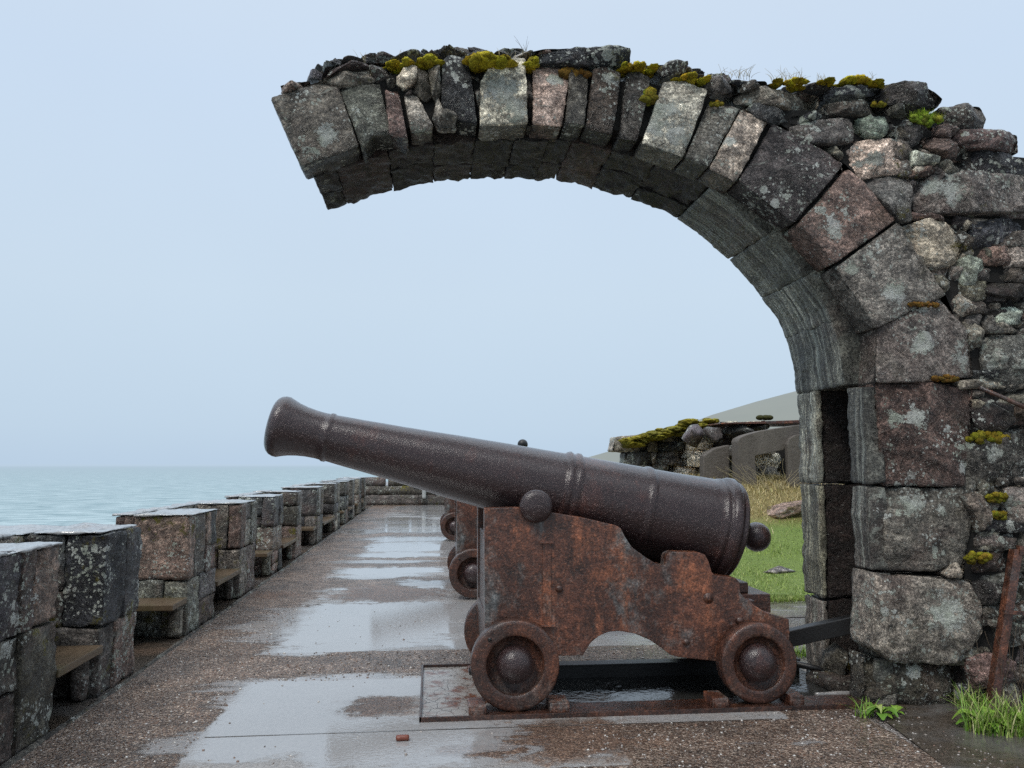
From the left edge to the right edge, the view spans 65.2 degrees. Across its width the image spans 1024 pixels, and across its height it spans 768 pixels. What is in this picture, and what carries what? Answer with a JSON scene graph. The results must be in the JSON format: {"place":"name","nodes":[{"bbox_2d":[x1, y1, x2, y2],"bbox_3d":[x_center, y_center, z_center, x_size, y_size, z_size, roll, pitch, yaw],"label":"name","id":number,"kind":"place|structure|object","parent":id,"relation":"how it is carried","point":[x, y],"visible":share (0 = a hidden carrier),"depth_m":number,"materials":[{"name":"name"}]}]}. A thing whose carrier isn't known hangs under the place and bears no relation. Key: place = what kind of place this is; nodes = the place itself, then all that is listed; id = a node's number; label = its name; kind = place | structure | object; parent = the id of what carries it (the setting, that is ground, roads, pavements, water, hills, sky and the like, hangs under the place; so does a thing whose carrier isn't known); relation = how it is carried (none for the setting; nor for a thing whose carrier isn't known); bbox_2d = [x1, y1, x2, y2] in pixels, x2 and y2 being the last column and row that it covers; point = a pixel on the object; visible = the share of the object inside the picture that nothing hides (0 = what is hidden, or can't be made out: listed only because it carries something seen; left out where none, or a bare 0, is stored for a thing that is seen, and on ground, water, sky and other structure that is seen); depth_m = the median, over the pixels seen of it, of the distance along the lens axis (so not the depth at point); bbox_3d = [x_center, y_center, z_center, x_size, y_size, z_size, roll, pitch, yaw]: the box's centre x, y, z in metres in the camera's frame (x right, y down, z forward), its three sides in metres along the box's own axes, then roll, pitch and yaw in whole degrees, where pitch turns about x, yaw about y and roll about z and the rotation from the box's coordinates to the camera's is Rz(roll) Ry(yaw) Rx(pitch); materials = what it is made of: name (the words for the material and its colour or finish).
{"place":"outdoors","nodes":[
{"label":"outdoors","id":0,"kind":"place"},
{"bbox_2d":[0,464,387,525],"bbox_3d":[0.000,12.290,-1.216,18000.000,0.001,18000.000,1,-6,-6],"label":"sea","id":1,"kind":"structure","parent":0,"point":[56,494],"depth_m":464.94,"materials":[{"name":"blue liquid"}]},
{"bbox_2d":[24,506,369,748],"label":"niche floor","id":2,"kind":"structure","parent":0,"point":[147,649],"depth_m":5.78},
{"bbox_2d":[112,499,257,638],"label":"parapet block","id":3,"kind":"structure","parent":2,"relation":"on","point":[197,558],"depth_m":6.43,"materials":[{"name":"stone"}]},
{"bbox_2d":[224,490,301,574],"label":"parapet block","id":4,"kind":"structure","parent":2,"relation":"on","point":[279,530],"depth_m":9.94,"materials":[{"name":"stone"}]},
{"bbox_2d":[281,482,339,544],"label":"parapet block","id":5,"kind":"structure","parent":2,"relation":"on","point":[320,511],"depth_m":13.60,"materials":[{"name":"stone"}]},
{"bbox_2d":[319,479,354,523],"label":"parapet block","id":6,"kind":"structure","parent":2,"relation":"on","point":[347,490],"depth_m":18.05,"materials":[{"name":"stone"}]},
{"bbox_2d":[336,477,365,514],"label":"parapet block","id":7,"kind":"structure","parent":2,"relation":"on","point":[359,494],"depth_m":21.32,"materials":[{"name":"stone"}]},
{"bbox_2d":[9,505,944,767],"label":"path","id":8,"kind":"structure","parent":0,"point":[372,573],"depth_m":4.39,"materials":[{"name":"grey concrete"}]},
{"bbox_2d":[396,734,408,740],"bbox_3d":[-0.534,1.724,3.902,0.066,0.028,0.035,1,-6,-6],"label":"brick fragment","id":9,"kind":"object","parent":8,"relation":"on","point":[401,737],"visible":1,"depth_m":3.89,"materials":[{"name":"red brick"}]},
{"bbox_2d":[365,477,444,504],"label":"end wall","id":10,"kind":"structure","parent":8,"relation":"on","point":[379,491],"depth_m":25.84,"materials":[{"name":"stone"}]},
{"bbox_2d":[440,497,454,539],"bbox_3d":[-0.939,1.890,14.391,3.113,1.728,1.116,1,-6,-6],"label":"cannon","id":11,"kind":"object","parent":8,"relation":"on","point":[447,522],"visible":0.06,"depth_m":13.86,"materials":[{"name":"metal"}]},
{"bbox_2d":[447,500,476,597],"bbox_3d":[-0.327,1.307,8.498,3.113,1.728,1.116,1,-6,-6],"label":"cannon","id":12,"kind":"object","parent":8,"relation":"on","point":[462,561],"visible":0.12,"depth_m":8.00,"materials":[{"name":"metal"}]},
{"bbox_2d":[205,719,765,737],"bbox_3d":[-0.072,1.754,4.084,2.898,0.001,0.016,1,-6,-6],"label":"slab joint","id":13,"kind":"object","parent":8,"relation":"on","point":[489,727],"visible":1,"depth_m":4.07,"materials":[{"name":"grey concrete"}]},
{"bbox_2d":[419,657,876,722],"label":"iron platform","id":14,"kind":"structure","parent":8,"relation":"on","point":[450,692],"depth_m":4.62,"materials":[{"name":"metal"}]},
{"bbox_2d":[264,396,796,711],"bbox_3d":[0.076,0.949,4.881,3.113,1.728,1.116,1,-6,-6],"label":"cannon","id":15,"kind":"object","parent":14,"relation":"on","point":[578,553],"visible":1,"depth_m":4.57,"materials":[{"name":"metal"}]},
{"bbox_2d":[518,439,527,446],"bbox_3d":[0.174,1.766,12.971,0.169,1.738,0.169,1,-6,-6],"label":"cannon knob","id":16,"kind":"object","parent":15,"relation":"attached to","point":[522,442],"visible":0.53,"depth_m":12.99,"materials":[{"name":"black metal"}]},
{"bbox_2d":[789,615,849,646],"bbox_3d":[1.828,1.525,4.898,0.486,0.236,0.063,-2,-6,20],"label":"handspike","id":17,"kind":"object","parent":15,"relation":"attached to","point":[835,627],"visible":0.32,"depth_m":4.86,"materials":[{"name":"black wood"}]},
{"bbox_2d":[585,678,639,687],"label":"leaf litter","id":18,"kind":"object","parent":14,"relation":"on","point":[609,683],"visible":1,"depth_m":4.85,"materials":[{"name":"black plant"}]},
{"bbox_2d":[815,691,848,694],"bbox_3d":[1.921,1.801,4.646,0.339,0.038,0.031,1,-6,-6],"label":"flat stone","id":19,"kind":"object","parent":14,"relation":"on","point":[834,693],"visible":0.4,"depth_m":4.63,"materials":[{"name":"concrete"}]},
{"bbox_2d":[0,0,1023,463],"label":"sky","id":20,"kind":"structure","parent":0,"point":[172,271],"materials":[{"name":"blue"}]},
{"bbox_2d":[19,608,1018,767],"bbox_3d":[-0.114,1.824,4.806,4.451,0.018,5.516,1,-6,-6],"label":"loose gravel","id":21,"kind":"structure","parent":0,"point":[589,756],"depth_m":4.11,"materials":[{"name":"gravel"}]},
{"bbox_2d":[365,482,926,752],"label":"gravel path","id":22,"kind":"structure","parent":0,"point":[795,621],"depth_m":4.30,"materials":[{"name":"gravel"}]},
{"bbox_2d":[0,522,142,765],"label":"parapet block","id":23,"kind":"structure","parent":22,"relation":"on","point":[69,601],"depth_m":4.56,"materials":[{"name":"stone"}]},
{"bbox_2d":[0,505,372,767],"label":"kerb","id":24,"kind":"structure","parent":22,"relation":"on","point":[22,753],"depth_m":4.92,"materials":[{"name":"stone"}]},
{"bbox_2d":[271,44,1023,705],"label":"ruined arch","id":25,"kind":"structure","parent":22,"relation":"on","point":[843,226],"depth_m":4.66,"materials":[{"name":"stone"}]},
{"bbox_2d":[382,57,414,74],"bbox_3d":[-0.638,-1.804,4.544,0.225,0.062,0.176,-2,-6,19],"label":"moss cushion","id":26,"kind":"object","parent":25,"relation":"on","point":[394,66],"visible":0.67,"depth_m":4.51,"materials":[{"name":"green plant"}]},
{"bbox_2d":[414,54,444,70],"bbox_3d":[-0.477,-1.812,4.554,0.249,0.068,0.177,-4,-7,33],"label":"moss cushion","id":27,"kind":"object","parent":25,"relation":"on","point":[426,62],"visible":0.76,"depth_m":4.49,"materials":[{"name":"green plant"}]},
{"bbox_2d":[461,50,518,73],"bbox_3d":[-0.129,-1.818,4.542,0.318,0.096,0.273,2,-6,-19],"label":"moss cushion","id":28,"kind":"object","parent":25,"relation":"on","point":[479,62],"visible":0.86,"depth_m":4.47,"materials":[{"name":"green plant"}]},
{"bbox_2d":[514,36,528,58],"bbox_3d":[0.055,-1.946,4.643,0.077,0.137,0.084,-1,-6,10],"label":"grass tuft","id":29,"kind":"object","parent":25,"relation":"on","point":[522,48],"visible":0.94,"depth_m":4.63,"materials":[{"name":"brown"}]},
{"bbox_2d":[522,56,539,73],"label":"moss cushion","id":30,"kind":"object","parent":25,"relation":"on","point":[531,64],"visible":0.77,"depth_m":4.55,"materials":[{"name":"green plant"}]},
{"bbox_2d":[558,66,592,79],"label":"moss cushion","id":31,"kind":"object","parent":25,"relation":"attached to","point":[564,73],"visible":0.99,"depth_m":4.59,"materials":[{"name":"plant"}]},
{"bbox_2d":[615,61,659,78],"bbox_3d":[0.706,-1.838,4.681,0.300,0.059,0.202,1,-6,-6],"label":"moss cushion","id":32,"kind":"object","parent":25,"relation":"on","point":[626,67],"visible":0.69,"depth_m":4.63,"materials":[{"name":"green plant"}]},
{"bbox_2d":[639,87,658,106],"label":"moss cushion","id":33,"kind":"object","parent":25,"relation":"attached to","point":[649,97],"visible":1,"depth_m":4.60,"materials":[{"name":"green plant"}]},
{"bbox_2d":[670,71,711,86],"bbox_3d":[1.040,-1.774,4.708,0.265,0.070,0.232,1,-6,-6],"label":"moss cushion","id":34,"kind":"object","parent":25,"relation":"on","point":[690,77],"visible":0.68,"depth_m":4.64,"materials":[{"name":"green plant"}]},
{"bbox_2d":[709,99,723,106],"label":"moss cushion","id":35,"kind":"object","parent":25,"relation":"attached to","point":[717,103],"visible":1,"depth_m":4.64,"materials":[{"name":"green plant"}]},
{"bbox_2d":[718,64,758,79],"bbox_3d":[1.350,-1.861,4.758,0.256,0.079,0.108,1,-6,-6],"label":"grass tuft","id":36,"kind":"object","parent":25,"relation":"on","point":[739,73],"visible":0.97,"depth_m":4.75,"materials":[{"name":"beige plant"}]},
{"bbox_2d":[767,67,809,80],"bbox_3d":[1.652,-1.857,4.780,0.295,0.088,0.088,0,-6,0],"label":"grass tuft","id":37,"kind":"object","parent":25,"relation":"on","point":[786,75],"visible":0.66,"depth_m":4.78,"materials":[{"name":"beige plant"}]},
{"bbox_2d":[768,76,810,92],"bbox_3d":[1.639,-1.780,4.757,0.250,0.050,0.186,1,-6,-6],"label":"moss cushion","id":38,"kind":"object","parent":25,"relation":"on","point":[794,84],"visible":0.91,"depth_m":4.72,"materials":[{"name":"green plant"}]},
{"bbox_2d":[816,74,884,88],"bbox_3d":[2.029,-1.802,4.805,0.456,0.058,0.224,1,-6,-6],"label":"moss cushion","id":39,"kind":"object","parent":25,"relation":"on","point":[858,79],"visible":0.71,"depth_m":4.75,"materials":[{"name":"green plant"}]},
{"bbox_2d":[870,101,886,107],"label":"moss cushion","id":40,"kind":"object","parent":25,"relation":"attached to","point":[880,104],"visible":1,"depth_m":4.73,"materials":[{"name":"green plant"}]},
{"bbox_2d":[908,301,939,307],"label":"moss cushion","id":41,"kind":"object","parent":25,"relation":"attached to","point":[927,304],"visible":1,"depth_m":4.63,"materials":[{"name":"plant"}]},
{"bbox_2d":[905,109,944,127],"bbox_3d":[2.481,-1.592,4.772,0.271,0.132,0.125,1,-6,-6],"label":"green clump","id":42,"kind":"object","parent":25,"relation":"attached to","point":[926,119],"visible":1,"depth_m":4.75,"materials":[{"name":"green plant"}]},
{"bbox_2d":[930,374,959,382],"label":"moss cushion","id":43,"kind":"object","parent":25,"relation":"attached to","point":[948,378],"visible":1,"depth_m":4.61,"materials":[{"name":"plant"}]},
{"bbox_2d":[963,550,993,564],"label":"moss cushion","id":44,"kind":"object","parent":25,"relation":"attached to","point":[971,557],"visible":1,"depth_m":4.53,"materials":[{"name":"plant"}]},
{"bbox_2d":[965,430,1010,444],"bbox_3d":[2.756,0.317,4.633,0.286,0.103,0.060,1,-6,-6],"label":"moss cushion","id":45,"kind":"object","parent":25,"relation":"attached to","point":[978,437],"visible":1,"depth_m":4.61,"materials":[{"name":"plant"}]},
{"bbox_2d":[985,491,1008,503],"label":"moss cushion","id":46,"kind":"object","parent":25,"relation":"attached to","point":[997,497],"visible":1,"depth_m":4.58,"materials":[{"name":"yellow plant"}]},
{"bbox_2d":[992,511,1007,520],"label":"moss cushion","id":47,"kind":"object","parent":25,"relation":"attached to","point":[999,515],"visible":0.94,"depth_m":4.57,"materials":[{"name":"plant"}]},
{"bbox_2d":[794,646,805,657],"bbox_3d":[2.031,1.850,5.599,0.320,0.110,0.272,-2,-6,21],"label":"grass clump","id":48,"kind":"object","parent":22,"relation":"on","point":[802,653],"visible":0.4,"depth_m":5.59,"materials":[{"name":"green plant"}]},
{"bbox_2d":[806,668,849,691],"bbox_3d":[2.040,1.796,4.854,0.416,0.096,0.324,1,-6,-6],"label":"stone step","id":49,"kind":"object","parent":22,"relation":"on","point":[829,681],"visible":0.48,"depth_m":4.77,"materials":[{"name":"grey stone"}]},
{"bbox_2d":[797,661,824,670],"bbox_3d":[1.867,1.746,4.925,0.340,0.093,0.047,-1,-6,14],"label":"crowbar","id":50,"kind":"object","parent":49,"relation":"on","point":[804,665],"visible":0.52,"depth_m":4.93,"materials":[{"name":"black metal"}]},
{"bbox_2d":[820,643,848,674],"bbox_3d":[1.984,1.686,4.880,0.141,0.182,0.189,2,-6,-17],"label":"rounded stone","id":51,"kind":"object","parent":49,"relation":"on","point":[834,659],"visible":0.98,"depth_m":4.85,"materials":[{"name":"grey stone"}]},
{"bbox_2d":[590,391,799,462],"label":"hill","id":52,"kind":"structure","parent":0,"point":[783,407],"depth_m":182.09,"materials":[{"name":"grey"}]},
{"bbox_2d":[682,472,841,602],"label":"grass bank","id":53,"kind":"structure","parent":0,"point":[792,540],"depth_m":9.77,"materials":[{"name":"green plant"}]},
{"bbox_2d":[607,420,843,486],"bbox_3d":[4.138,1.945,13.987,5.202,2.576,4.260,1,-6,-6],"label":"ruined bunker","id":54,"kind":"object","parent":53,"relation":"on","point":[697,449],"visible":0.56,"depth_m":12.54,"materials":[{"name":"concrete"}]},
{"bbox_2d":[618,418,719,447],"bbox_3d":[2.625,0.819,13.397,1.711,0.520,0.894,1,-6,-6],"label":"moss mat","id":55,"kind":"object","parent":54,"relation":"on","point":[679,429],"visible":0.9,"depth_m":13.16,"materials":[{"name":"green plant"}]},
{"bbox_2d":[756,415,772,419],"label":"moss cushion","id":56,"kind":"object","parent":54,"relation":"on","point":[764,417],"visible":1,"depth_m":12.50,"materials":[{"name":"green plant"}]},
{"bbox_2d":[717,457,800,490],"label":"dry stalks","id":57,"kind":"object","parent":53,"relation":"on","point":[763,478],"visible":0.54,"depth_m":11.77,"materials":[{"name":"beige"}]},
{"bbox_2d":[763,566,794,573],"bbox_3d":[3.049,2.116,9.073,0.403,0.092,0.213,3,-6,-25],"label":"rock","id":58,"kind":"object","parent":53,"relation":"on","point":[778,569],"visible":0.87,"depth_m":9.02,"materials":[{"name":"stone"}]},
{"bbox_2d":[766,500,801,518],"bbox_3d":[3.763,1.722,10.861,0.738,0.311,0.358,1,-6,-6],"label":"rock","id":59,"kind":"object","parent":53,"relation":"on","point":[785,509],"visible":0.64,"depth_m":10.72,"materials":[{"name":"stone"}]},
{"bbox_2d":[770,600,805,616],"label":"path slab","id":60,"kind":"structure","parent":0,"point":[791,609],"depth_m":7.43,"materials":[{"name":"stone"}]},
{"bbox_2d":[874,701,1023,767],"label":"pavement","id":61,"kind":"structure","parent":0,"point":[937,719],"depth_m":3.90,"materials":[{"name":"grey concrete"}]},
{"bbox_2d":[842,697,906,719],"bbox_3d":[1.931,1.724,4.278,0.424,0.102,0.220,1,-6,-6],"label":"dandelion clump","id":62,"kind":"object","parent":61,"relation":"on","point":[871,708],"visible":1,"depth_m":4.26,"materials":[{"name":"green plant"}]},
{"bbox_2d":[944,683,986,708],"bbox_3d":[2.514,1.712,4.413,0.423,0.152,0.314,3,-6,-29],"label":"grass clump","id":63,"kind":"object","parent":61,"relation":"on","point":[971,695],"visible":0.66,"depth_m":4.43,"materials":[{"name":"green plant"}]},
{"bbox_2d":[941,685,1023,737],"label":"grass clump","id":64,"kind":"object","parent":61,"relation":"on","point":[1002,720],"visible":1,"depth_m":4.02,"materials":[{"name":"green plant"}]},
{"bbox_2d":[977,624,1023,708],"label":"dead stems","id":65,"kind":"object","parent":61,"relation":"on","point":[1008,669],"visible":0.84,"depth_m":4.37,"materials":[{"name":"brown plant"}]},
{"bbox_2d":[984,545,1023,709],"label":"iron post","id":66,"kind":"object","parent":61,"relation":"on","point":[1007,612],"visible":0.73,"depth_m":4.42,"materials":[{"name":"brown metal"}]}
]}

